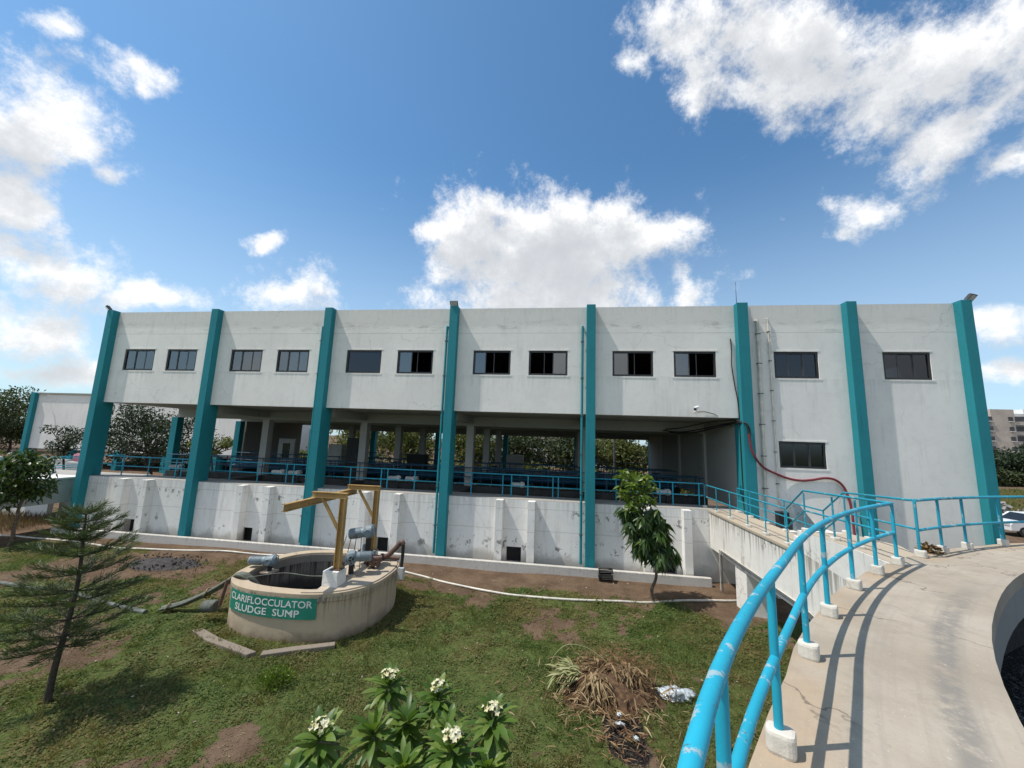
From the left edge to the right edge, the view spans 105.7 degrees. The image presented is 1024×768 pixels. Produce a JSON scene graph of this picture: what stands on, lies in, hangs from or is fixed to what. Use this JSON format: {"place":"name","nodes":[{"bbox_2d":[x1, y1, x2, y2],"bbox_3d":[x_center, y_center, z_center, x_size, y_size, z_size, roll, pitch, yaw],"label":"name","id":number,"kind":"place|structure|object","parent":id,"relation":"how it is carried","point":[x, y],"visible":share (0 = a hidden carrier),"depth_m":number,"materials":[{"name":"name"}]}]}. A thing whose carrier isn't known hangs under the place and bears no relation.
{"place":"outdoors","nodes":[
{"label":"outdoors","id":0,"kind":"place"},
{"bbox_2d":[0,509,65,531],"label":"dry grass","id":1,"kind":"structure","parent":0,"point":[11,518],"depth_m":19.88,"materials":[{"name":"plant"}]},
{"bbox_2d":[65,453,102,470],"bbox_3d":[-27.334,6.064,24.632,1.440,3.250,1.050,1,-8,8],"label":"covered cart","id":2,"kind":"object","parent":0,"point":[73,462],"visible":0.12,"depth_m":24.36,"materials":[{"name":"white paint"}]},
{"bbox_2d":[0,425,1023,767],"bbox_3d":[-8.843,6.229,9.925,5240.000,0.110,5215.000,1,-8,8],"label":"ground","id":3,"kind":"structure","parent":0,"point":[246,729],"depth_m":8.53,"materials":[{"name":"plant"}]},
{"bbox_2d":[0,392,28,447],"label":"tree","id":4,"kind":"object","parent":3,"relation":"on","point":[5,442],"visible":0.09,"depth_m":78.47,"materials":[{"name":"green plant"}]},
{"bbox_2d":[0,385,45,451],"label":"tree","id":5,"kind":"object","parent":3,"relation":"on","point":[11,431],"visible":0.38,"depth_m":68.23,"materials":[{"name":"green plant"}]},
{"bbox_2d":[0,447,63,546],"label":"round tree","id":6,"kind":"object","parent":3,"relation":"on","point":[17,485],"visible":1,"depth_m":16.17,"materials":[{"name":"green plant"}]},
{"bbox_2d":[2,501,70,515],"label":"wall","id":7,"kind":"structure","parent":3,"relation":"on","point":[44,508],"depth_m":21.48,"materials":[{"name":"concrete"}]},
{"bbox_2d":[0,456,72,469],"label":"yard wall","id":8,"kind":"structure","parent":3,"relation":"on","point":[58,461],"depth_m":39.62,"materials":[{"name":"concrete"}]},
{"bbox_2d":[39,424,84,469],"bbox_3d":[-34.696,5.988,30.311,2.826,5.594,4.282,1,-8,8],"label":"tree","id":9,"kind":"object","parent":3,"relation":"on","point":[64,449],"visible":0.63,"depth_m":29.96,"materials":[{"name":"green plant"}]},
{"bbox_2d":[0,580,147,613],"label":"drain pipe","id":10,"kind":"object","parent":3,"relation":"on","point":[135,610],"visible":0.24,"depth_m":11.04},
{"bbox_2d":[0,469,150,508],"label":"channel bridge","id":11,"kind":"structure","parent":3,"relation":"on","point":[65,488],"depth_m":18.80,"materials":[{"name":"concrete"}]},
{"bbox_2d":[0,454,125,474],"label":"bridge railing","id":12,"kind":"object","parent":11,"relation":"on","point":[77,464],"visible":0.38,"depth_m":20.20,"materials":[{"name":"metal"}]},
{"bbox_2d":[0,498,157,703],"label":"young pine","id":13,"kind":"object","parent":3,"relation":"on","point":[83,535],"visible":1,"depth_m":7.27,"materials":[{"name":"green plant"}]},
{"bbox_2d":[0,535,282,555],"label":"water pipe","id":14,"kind":"object","parent":3,"relation":"on","point":[151,548],"visible":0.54,"depth_m":16.14,"materials":[{"name":"white plastic"}]},
{"bbox_2d":[61,403,224,474],"bbox_3d":[-29.886,5.172,31.909,9.391,8.065,8.912,1,-8,8],"label":"tree","id":15,"kind":"object","parent":3,"relation":"on","point":[143,424],"visible":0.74,"depth_m":30.55,"materials":[{"name":"green plant"}]},
{"bbox_2d":[37,548,260,598],"bbox_3d":[-12.606,6.650,14.315,8.083,0.303,4.788,-1,-9,19],"label":"ash patch","id":16,"kind":"object","parent":3,"relation":"on","point":[169,563],"visible":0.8,"depth_m":14.25,"materials":[{"name":"gravel"}]},
{"bbox_2d":[19,392,310,472],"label":"building","id":17,"kind":"structure","parent":3,"relation":"on","point":[61,410],"depth_m":47.48,"materials":[{"name":"paint"}]},
{"bbox_2d":[186,436,232,469],"bbox_3d":[-22.398,6.341,28.785,4.095,5.291,3.216,1,-8,8],"label":"tree","id":18,"kind":"object","parent":3,"relation":"on","point":[227,444],"visible":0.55,"depth_m":28.97,"materials":[{"name":"green plant"}]},
{"bbox_2d":[192,628,255,657],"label":"concrete slab","id":19,"kind":"structure","parent":3,"relation":"on","point":[204,633],"depth_m":9.11,"materials":[{"name":"concrete"}]},
{"bbox_2d":[254,662,296,694],"bbox_3d":[-4.787,5.900,7.848,0.736,0.415,0.754,9,-11,-41],"label":"bush","id":20,"kind":"object","parent":3,"relation":"on","point":[277,676],"visible":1,"depth_m":7.80,"materials":[{"name":"green plant"}]},
{"bbox_2d":[260,642,334,658],"bbox_3d":[-4.972,6.215,9.062,1.541,0.115,0.217,5,-9,-20],"label":"concrete slab","id":21,"kind":"object","parent":3,"relation":"on","point":[288,650],"depth_m":9.02,"materials":[{"name":"concrete"}]},
{"bbox_2d":[227,550,398,643],"bbox_3d":[-5.638,6.059,11.361,4.260,1.325,3.760,1,-8,8],"label":"sludge sump","id":22,"kind":"object","parent":3,"relation":"on","point":[363,599],"visible":0.77,"depth_m":10.00,"materials":[{"name":"concrete"}]},
{"bbox_2d":[158,572,262,611],"bbox_3d":[-8.195,5.725,10.757,2.985,1.264,0.648,0,-8,10],"label":"suction hose","id":23,"kind":"object","parent":22,"relation":"attached to","point":[204,594],"visible":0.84,"depth_m":10.76,"materials":[{"name":"black rubber"}]},
{"bbox_2d":[247,554,278,573],"bbox_3d":[-7.309,5.273,11.406,0.805,0.475,0.422,3,-8,-4],"label":"valve actuator","id":24,"kind":"object","parent":22,"relation":"on","point":[269,561],"visible":0.99,"depth_m":11.32,"materials":[{"name":"grey paint"}]},
{"bbox_2d":[229,587,316,619],"bbox_3d":[-6.083,5.516,9.701,2.556,0.485,0.256,0,-9,12],"label":"sump sign","id":25,"kind":"object","parent":22,"relation":"attached to","point":[272,607],"visible":1,"depth_m":9.56,"materials":[{"name":"green paint"}]},
{"bbox_2d":[246,573,321,577],"bbox_3d":[-5.844,5.223,10.588,2.555,0.088,0.248,3,-8,-5],"label":"cable","id":26,"kind":"object","parent":22,"relation":"on","point":[283,573],"visible":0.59,"depth_m":10.59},
{"bbox_2d":[281,484,380,587],"bbox_3d":[-4.970,4.272,11.134,1.290,2.459,3.603,1,-8,8],"label":"hoist gantry","id":27,"kind":"object","parent":22,"relation":"on","point":[334,576],"visible":0.73,"depth_m":10.43,"materials":[{"name":"metal"}]},
{"bbox_2d":[345,550,371,576],"bbox_3d":[-4.383,5.053,10.979,0.778,0.660,0.498,3,-8,-9],"label":"valve actuator","id":28,"kind":"object","parent":22,"relation":"on","point":[353,557],"visible":1,"depth_m":10.91,"materials":[{"name":"grey paint"}]},
{"bbox_2d":[348,524,376,566],"bbox_3d":[-4.595,4.922,11.918,0.817,1.179,0.600,1,-8,8],"label":"valve actuator","id":29,"kind":"object","parent":22,"relation":"on","point":[367,532],"visible":0.96,"depth_m":11.79,"materials":[{"name":"grey paint"}]},
{"bbox_2d":[366,550,380,568],"bbox_3d":[-4.115,5.236,11.537,0.345,0.530,0.280,1,-8,8],"label":"check valve","id":30,"kind":"object","parent":22,"relation":"on","point":[375,563],"visible":0.6,"depth_m":11.46,"materials":[{"name":"brown paint"}]},
{"bbox_2d":[369,540,405,579],"bbox_3d":[-3.862,5.299,11.803,1.246,1.121,1.277,4,-9,-11],"label":"discharge pipe","id":31,"kind":"object","parent":22,"relation":"attached to","point":[381,557],"visible":0.85,"depth_m":11.75,"materials":[{"name":"metal"}]},
{"bbox_2d":[331,430,393,460],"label":"tree","id":32,"kind":"object","parent":3,"relation":"on","point":[345,434],"visible":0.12,"depth_m":51.60,"materials":[{"name":"green plant"}]},
{"bbox_2d":[0,557,737,758],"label":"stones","id":33,"kind":"object","parent":3,"relation":"on","point":[335,652],"visible":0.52,"depth_m":8.63,"materials":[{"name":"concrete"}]},
{"bbox_2d":[50,526,711,587],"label":"drain kerb","id":34,"kind":"structure","parent":3,"relation":"on","point":[621,575],"depth_m":15.41,"materials":[{"name":"concrete"}]},
{"bbox_2d":[267,662,518,767],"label":"frangipani","id":35,"kind":"object","parent":3,"relation":"on","point":[399,743],"visible":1,"depth_m":5.31,"materials":[{"name":"green plant"}]},
{"bbox_2d":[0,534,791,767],"bbox_3d":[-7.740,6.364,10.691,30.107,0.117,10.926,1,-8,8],"label":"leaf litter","id":36,"kind":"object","parent":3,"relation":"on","point":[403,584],"visible":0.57,"depth_m":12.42,"materials":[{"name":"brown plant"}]},
{"bbox_2d":[0,533,798,767],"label":"ground cover","id":37,"kind":"object","parent":3,"relation":"on","point":[154,681],"visible":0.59,"depth_m":8.51,"materials":[{"name":"green plant"}]},
{"bbox_2d":[200,579,229,612],"bbox_3d":[-7.905,5.651,10.313,0.600,0.844,0.317,0,-9,12],"label":"shovel","id":38,"kind":"object","parent":37,"relation":"on","point":[212,605],"visible":1,"depth_m":10.24,"materials":[{"name":"grey paint"}]},
{"bbox_2d":[376,431,441,463],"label":"tree","id":39,"kind":"object","parent":3,"relation":"on","point":[411,442],"visible":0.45,"depth_m":48.54,"materials":[{"name":"green plant"}]},
{"bbox_2d":[441,434,502,467],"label":"tree","id":40,"kind":"object","parent":3,"relation":"on","point":[460,442],"visible":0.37,"depth_m":46.76,"materials":[{"name":"green plant"}]},
{"bbox_2d":[481,435,550,468],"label":"tree","id":41,"kind":"object","parent":3,"relation":"on","point":[516,444],"visible":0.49,"depth_m":45.55,"materials":[{"name":"green plant"}]},
{"bbox_2d":[509,461,555,488],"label":"bush","id":42,"kind":"object","parent":3,"relation":"on","point":[530,467],"visible":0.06,"depth_m":40.87,"materials":[{"name":"green plant"}]},
{"bbox_2d":[66,300,1005,583],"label":"filter building","id":43,"kind":"structure","parent":3,"relation":"on","point":[888,400],"depth_m":16.62,"materials":[{"name":"paint"}]},
{"bbox_2d":[120,348,156,371],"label":"window","id":44,"kind":"structure","parent":43,"relation":"in","point":[136,359],"depth_m":19.60,"materials":[{"name":"grey glass"}]},
{"bbox_2d":[163,348,198,371],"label":"window","id":45,"kind":"structure","parent":43,"relation":"in","point":[178,360],"depth_m":19.27,"materials":[{"name":"grey glass"}]},
{"bbox_2d":[227,348,264,372],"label":"window","id":46,"kind":"structure","parent":43,"relation":"in","point":[243,360],"depth_m":18.79,"materials":[{"name":"grey glass"}]},
{"bbox_2d":[271,469,285,481],"bbox_3d":[-11.579,4.536,19.261,0.636,0.593,0.398,1,-8,8],"label":"valve actuator","id":47,"kind":"object","parent":43,"relation":"attached to","point":[279,471],"visible":0.81,"depth_m":19.16,"materials":[{"name":"white paint"}]},
{"bbox_2d":[276,438,299,463],"bbox_3d":[-15.592,4.823,26.976,1.250,2.010,0.505,1,-8,8],"label":"control cabinet","id":48,"kind":"object","parent":43,"relation":"on","point":[288,446],"visible":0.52,"depth_m":26.82,"materials":[{"name":"metal"}]},
{"bbox_2d":[274,348,310,373],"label":"window","id":49,"kind":"structure","parent":43,"relation":"in","point":[289,360],"depth_m":18.46,"materials":[{"name":"grey glass"}]},
{"bbox_2d":[288,470,301,482],"bbox_3d":[-10.773,4.560,19.233,0.636,0.593,0.383,1,-8,8],"label":"valve actuator","id":50,"kind":"object","parent":43,"relation":"attached to","point":[295,472],"visible":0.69,"depth_m":19.15,"materials":[{"name":"white paint"}]},
{"bbox_2d":[298,326,322,542],"bbox_3d":[-9.099,2.084,17.683,0.136,9.779,0.188,1,-8,8],"label":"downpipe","id":51,"kind":"object","parent":43,"relation":"attached to","point":[310,433],"visible":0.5,"depth_m":17.59,"materials":[{"name":"teal paint"}]},
{"bbox_2d":[327,444,345,465],"bbox_3d":[-12.023,5.009,26.523,1.000,1.760,0.555,1,-8,8],"label":"control cabinet","id":52,"kind":"object","parent":43,"relation":"on","point":[336,449],"visible":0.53,"depth_m":26.36,"materials":[{"name":"metal"}]},
{"bbox_2d":[344,438,358,479],"bbox_3d":[-8.837,4.151,21.638,0.750,2.260,0.505,1,-8,8],"label":"control cabinet","id":53,"kind":"object","parent":43,"relation":"on","point":[352,447],"visible":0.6,"depth_m":21.44,"materials":[{"name":"black metal"}]},
{"bbox_2d":[343,349,382,374],"bbox_3d":[-6.847,-1.026,17.967,1.850,1.210,0.152,1,-8,8],"label":"window","id":54,"kind":"structure","parent":43,"relation":"in","point":[359,361],"depth_m":17.97,"materials":[{"name":"grey glass"}]},
{"bbox_2d":[108,455,703,506],"bbox_3d":[-6.307,4.299,17.685,28.480,0.956,0.052,1,-8,8],"label":"deck railing","id":55,"kind":"object","parent":43,"relation":"on","point":[414,480],"visible":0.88,"depth_m":17.40,"materials":[{"name":"metal"}]},
{"bbox_2d":[395,349,434,374],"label":"window","id":56,"kind":"structure","parent":43,"relation":"in","point":[404,363],"depth_m":17.67,"materials":[{"name":"grey glass"}]},
{"bbox_2d":[406,454,428,469],"bbox_3d":[-6.224,5.278,25.403,1.300,1.310,0.555,1,-8,8],"label":"control cabinet","id":57,"kind":"object","parent":43,"relation":"on","point":[417,458],"visible":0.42,"depth_m":25.21,"materials":[{"name":"black metal"}]},
{"bbox_2d":[167,454,703,497],"bbox_3d":[-5.410,4.753,20.557,29.500,0.956,0.052,1,-8,8],"label":"deck railing","id":58,"kind":"object","parent":43,"relation":"on","point":[464,476],"visible":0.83,"depth_m":20.29,"materials":[{"name":"metal"}]},
{"bbox_2d":[183,453,697,494],"bbox_3d":[-5.292,4.887,21.439,29.500,0.956,0.052,1,-8,8],"label":"deck railing","id":59,"kind":"object","parent":43,"relation":"on","point":[461,474],"visible":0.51,"depth_m":21.02,"materials":[{"name":"metal"}]},
{"bbox_2d":[432,326,448,552],"bbox_3d":[-3.081,2.187,16.824,0.136,9.749,0.188,1,-8,8],"label":"downpipe","id":60,"kind":"object","parent":43,"relation":"attached to","point":[439,448],"visible":0.93,"depth_m":16.71,"materials":[{"name":"teal paint"}]},
{"bbox_2d":[228,457,676,491],"bbox_3d":[-4.613,6.098,23.613,27.700,2.480,1.300,1,-8,8],"label":"pipe run","id":61,"kind":"object","parent":43,"relation":"on","point":[246,468],"visible":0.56,"depth_m":23.33,"materials":[{"name":"blue paint"}]},
{"bbox_2d":[235,452,676,479],"bbox_3d":[-4.802,5.444,25.115,29.500,0.956,0.052,1,-8,8],"label":"deck railing","id":62,"kind":"object","parent":43,"relation":"on","point":[400,466],"visible":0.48,"depth_m":24.67,"materials":[{"name":"metal"}]},
{"bbox_2d":[246,451,671,479],"bbox_3d":[-4.659,5.608,26.193,29.500,0.956,0.052,1,-8,8],"label":"deck railing","id":63,"kind":"object","parent":43,"relation":"on","point":[499,465],"visible":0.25,"depth_m":25.50,"materials":[{"name":"metal"}]},
{"bbox_2d":[327,452,645,473],"bbox_3d":[-3.718,6.679,33.251,29.500,0.956,0.052,1,-8,8],"label":"deck railing","id":64,"kind":"object","parent":43,"relation":"on","point":[528,464],"visible":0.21,"depth_m":32.42,"materials":[{"name":"metal"}]},
{"bbox_2d":[471,349,512,375],"bbox_3d":[-0.888,-0.933,17.158,1.820,1.210,0.152,1,-8,8],"label":"window","id":65,"kind":"structure","parent":43,"relation":"in","point":[479,359],"depth_m":17.19,"materials":[{"name":"grey glass"}]},
{"bbox_2d":[506,454,523,473],"bbox_3d":[0.226,6.086,29.522,1.300,1.360,0.555,1,-8,8],"label":"control cabinet","id":66,"kind":"object","parent":43,"relation":"on","point":[514,458],"visible":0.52,"depth_m":29.32,"materials":[{"name":"metal"}]},
{"bbox_2d":[512,482,524,495],"bbox_3d":[0.279,4.680,17.385,0.636,0.593,0.383,1,-8,8],"label":"valve actuator","id":67,"kind":"object","parent":43,"relation":"on","point":[520,484],"visible":0.73,"depth_m":17.30,"materials":[{"name":"white paint"}]},
{"bbox_2d":[527,349,568,376],"bbox_3d":[1.565,-0.895,16.826,1.810,1.210,0.152,1,-8,8],"label":"window","id":68,"kind":"structure","parent":43,"relation":"in","point":[560,356],"depth_m":16.78,"materials":[{"name":"grey glass"}]},
{"bbox_2d":[579,326,583,564],"bbox_3d":[2.874,2.289,16.015,0.136,9.729,0.188,1,-8,8],"label":"downpipe","id":69,"kind":"object","parent":43,"relation":"attached to","point":[581,442],"visible":1,"depth_m":15.90,"materials":[{"name":"teal paint"}]},
{"bbox_2d":[611,350,654,377],"bbox_3d":[5.077,-0.841,16.349,1.800,1.210,0.152,1,-8,8],"label":"window","id":70,"kind":"structure","parent":43,"relation":"in","point":[619,357],"depth_m":16.39,"materials":[{"name":"grey glass"}]},
{"bbox_2d":[656,489,671,503],"bbox_3d":[6.471,4.779,16.564,0.636,0.593,0.398,1,-8,8],"label":"valve actuator","id":71,"kind":"object","parent":43,"relation":"on","point":[667,495],"visible":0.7,"depth_m":16.47,"materials":[{"name":"white paint"}]},
{"bbox_2d":[672,350,718,378],"bbox_3d":[7.529,-0.803,16.017,1.790,1.210,0.152,1,-8,8],"label":"window","id":72,"kind":"structure","parent":43,"relation":"in","point":[681,370],"depth_m":16.04,"materials":[{"name":"grey glass"}]},
{"bbox_2d":[663,420,750,438],"bbox_3d":[8.495,2.036,17.191,0.470,0.770,4.770,5,-9,-18],"label":"cable bundle","id":73,"kind":"object","parent":43,"relation":"attached to","point":[727,424],"visible":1,"depth_m":16.78,"materials":[{"name":"black rubber"}]},
{"bbox_2d":[730,339,744,509],"bbox_3d":[8.918,1.488,15.374,0.230,6.751,0.080,-1,-9,21],"label":"wall cable","id":74,"kind":"object","parent":43,"relation":"attached to","point":[739,424],"depth_m":15.30,"materials":[{"name":"black rubber"}]},
{"bbox_2d":[754,320,768,511],"bbox_3d":[9.820,1.097,15.285,0.210,7.562,0.202,1,-8,8],"label":"downpipe","id":75,"kind":"object","parent":43,"relation":"attached to","point":[760,393],"visible":0.94,"depth_m":15.22,"materials":[{"name":"white plastic"}]},
{"bbox_2d":[766,318,779,505],"bbox_3d":[10.275,0.981,15.298,0.092,7.428,0.163,1,-8,8],"label":"downpipe","id":76,"kind":"object","parent":43,"relation":"attached to","point":[773,420],"visible":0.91,"depth_m":15.22,"materials":[{"name":"white plastic"}]},
{"bbox_2d":[771,350,821,379],"bbox_3d":[11.324,-0.744,15.502,1.770,1.210,0.152,1,-8,8],"label":"window","id":77,"kind":"structure","parent":43,"relation":"in","point":[788,364],"depth_m":15.51,"materials":[{"name":"black glass"}]},
{"bbox_2d":[748,434,855,534],"bbox_3d":[10.796,3.943,14.589,3.587,4.009,0.380,1,-8,6],"label":"hose","id":78,"kind":"object","parent":43,"relation":"attached to","point":[805,480],"visible":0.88,"depth_m":14.71,"materials":[{"name":"rubber"}]},
{"bbox_2d":[777,440,829,470],"bbox_3d":[11.195,2.752,14.989,1.800,1.140,0.152,1,-8,8],"label":"window","id":79,"kind":"structure","parent":43,"relation":"in","point":[796,454],"depth_m":14.99,"materials":[{"name":"black glass"}]},
{"bbox_2d":[880,350,935,381],"bbox_3d":[15.203,-0.683,14.976,1.780,1.210,0.152,1,-8,8],"label":"window","id":80,"kind":"structure","parent":43,"relation":"in","point":[910,366],"depth_m":14.98,"materials":[{"name":"black glass"}]},
{"bbox_2d":[535,437,603,471],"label":"tree","id":81,"kind":"object","parent":3,"relation":"on","point":[561,449],"visible":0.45,"depth_m":46.01,"materials":[{"name":"green plant"}]},
{"bbox_2d":[405,571,736,603],"bbox_3d":[1.800,7.074,13.352,14.227,0.138,1.913,1,-8,8],"label":"water pipe","id":82,"kind":"object","parent":3,"relation":"on","point":[592,600],"visible":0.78,"depth_m":12.72,"materials":[{"name":"white plastic"}]},
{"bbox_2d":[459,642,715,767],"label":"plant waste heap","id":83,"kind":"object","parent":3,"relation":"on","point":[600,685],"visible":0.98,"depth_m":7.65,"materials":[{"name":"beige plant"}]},
{"bbox_2d":[598,567,613,580],"bbox_3d":[3.479,7.054,14.402,0.573,0.481,0.468,0,-9,17],"label":"crate","id":84,"kind":"object","parent":3,"relation":"on","point":[605,574],"visible":1,"depth_m":14.46,"materials":[{"name":"black plastic"}]},
{"bbox_2d":[595,439,647,473],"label":"tree","id":85,"kind":"object","parent":3,"relation":"on","point":[630,452],"visible":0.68,"depth_m":44.06,"materials":[{"name":"green plant"}]},
{"bbox_2d":[612,469,682,600],"bbox_3d":[4.513,5.031,13.004,2.278,4.265,1.896,1,-8,8],"label":"young tree","id":86,"kind":"object","parent":3,"relation":"on","point":[647,532],"visible":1,"depth_m":12.73,"materials":[{"name":"green plant"}]},
{"bbox_2d":[657,685,696,702],"bbox_3d":[3.334,6.230,7.874,0.777,0.202,0.414,1,-8,8],"label":"plastic bag","id":87,"kind":"object","parent":3,"relation":"on","point":[684,694],"visible":0.88,"depth_m":7.78,"materials":[{"name":"plastic"}]},
{"bbox_2d":[708,510,913,619],"bbox_3d":[7.397,5.223,10.176,1.492,3.547,9.586,0,-9,11],"label":"footbridge","id":88,"kind":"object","parent":3,"relation":"on","point":[754,549],"visible":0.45,"depth_m":10.27,"materials":[{"name":"concrete"}]},
{"bbox_2d":[719,549,813,618],"bbox_3d":[6.894,6.064,10.344,0.278,1.398,7.108,0,-8,10],"label":"conduit","id":89,"kind":"object","parent":88,"relation":"attached to","point":[721,565],"visible":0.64,"depth_m":12.06,"materials":[{"name":"grey metal"}]},
{"bbox_2d":[702,484,887,549],"bbox_3d":[7.074,3.426,10.860,0.558,1.665,10.291,0,-9,11],"label":"bridge railing","id":90,"kind":"object","parent":88,"relation":"on","point":[831,538],"visible":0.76,"depth_m":9.25,"materials":[{"name":"metal"}]},
{"bbox_2d":[735,488,915,538],"bbox_3d":[7.897,3.412,10.566,0.637,1.665,8.746,0,-9,12],"label":"bridge railing","id":91,"kind":"object","parent":88,"relation":"on","point":[843,531],"visible":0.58,"depth_m":9.47,"materials":[{"name":"metal"}]},
{"bbox_2d":[994,452,1010,476],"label":"tree","id":92,"kind":"object","parent":3,"relation":"on","point":[998,459],"visible":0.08,"depth_m":73.38,"materials":[{"name":"green plant"}]},
{"bbox_2d":[996,467,1012,486],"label":"bush","id":93,"kind":"object","parent":3,"relation":"on","point":[1002,477],"visible":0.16,"depth_m":69.90,"materials":[{"name":"green plant"}]},
{"bbox_2d":[987,409,1023,452],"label":"apartment block","id":94,"kind":"structure","parent":3,"relation":"on","point":[1006,428],"depth_m":116.26,"materials":[{"name":"concrete"}]},
{"bbox_2d":[993,446,1023,472],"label":"tree","id":95,"kind":"object","parent":3,"relation":"on","point":[1017,459],"visible":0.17,"depth_m":75.51,"materials":[{"name":"green plant"}]},
{"bbox_2d":[994,586,1023,674],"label":"tank wall","id":96,"kind":"structure","parent":3,"relation":"on","point":[1009,637],"depth_m":5.09,"materials":[{"name":"concrete"}]},
{"bbox_2d":[749,543,1023,767],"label":"walkway","id":97,"kind":"structure","parent":96,"relation":"on","point":[903,672],"depth_m":2.92,"materials":[{"name":"concrete"}]},
{"bbox_2d":[677,502,904,767],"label":"walkway railing","id":98,"kind":"object","parent":97,"relation":"on","point":[711,706],"visible":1,"depth_m":2.11,"materials":[{"name":"metal"}]},
{"bbox_2d":[914,541,944,554],"bbox_3d":[7.163,2.841,6.689,0.384,0.231,0.362,6,-9,-23],"label":"dry plant","id":99,"kind":"object","parent":97,"relation":"on","point":[925,546],"visible":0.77,"depth_m":6.63,"materials":[{"name":"brown plant"}]},
{"bbox_2d":[912,496,1023,558],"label":"walkway railing","id":100,"kind":"object","parent":97,"relation":"on","point":[965,544],"visible":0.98,"depth_m":7.01,"materials":[{"name":"metal"}]},
{"bbox_2d":[1001,645,1023,726],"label":"water","id":101,"kind":"structure","parent":96,"relation":"in","point":[1012,672],"depth_m":5.46,"materials":[{"name":"black liquid"}]},
{"bbox_2d":[999,487,1023,510],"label":"scrub","id":102,"kind":"object","parent":3,"relation":"on","point":[1016,503],"visible":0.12,"depth_m":45.91,"materials":[{"name":"green plant"}]},
{"bbox_2d":[1001,501,1023,513],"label":"rubble","id":103,"kind":"object","parent":3,"relation":"on","point":[1006,507],"visible":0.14,"depth_m":33.60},
{"bbox_2d":[1002,511,1023,536],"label":"parked car","id":104,"kind":"object","parent":3,"relation":"on","point":[1014,516],"visible":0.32,"depth_m":25.57,"materials":[{"name":"white paint"}]},
{"bbox_2d":[1007,470,1023,486],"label":"bush","id":105,"kind":"object","parent":3,"relation":"on","point":[1016,478],"visible":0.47,"depth_m":71.02,"materials":[{"name":"green plant"}]},
{"bbox_2d":[0,0,1023,445],"label":"sky","id":106,"kind":"structure","parent":0,"point":[156,155],"materials":[{"name":"blue"}]},
{"bbox_2d":[775,501,831,598],"bbox_3d":[10.374,5.927,13.914,2.200,3.250,0.950,1,-8,8],"label":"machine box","id":107,"kind":"object","parent":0,"point":[794,511],"visible":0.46,"depth_m":13.90,"materials":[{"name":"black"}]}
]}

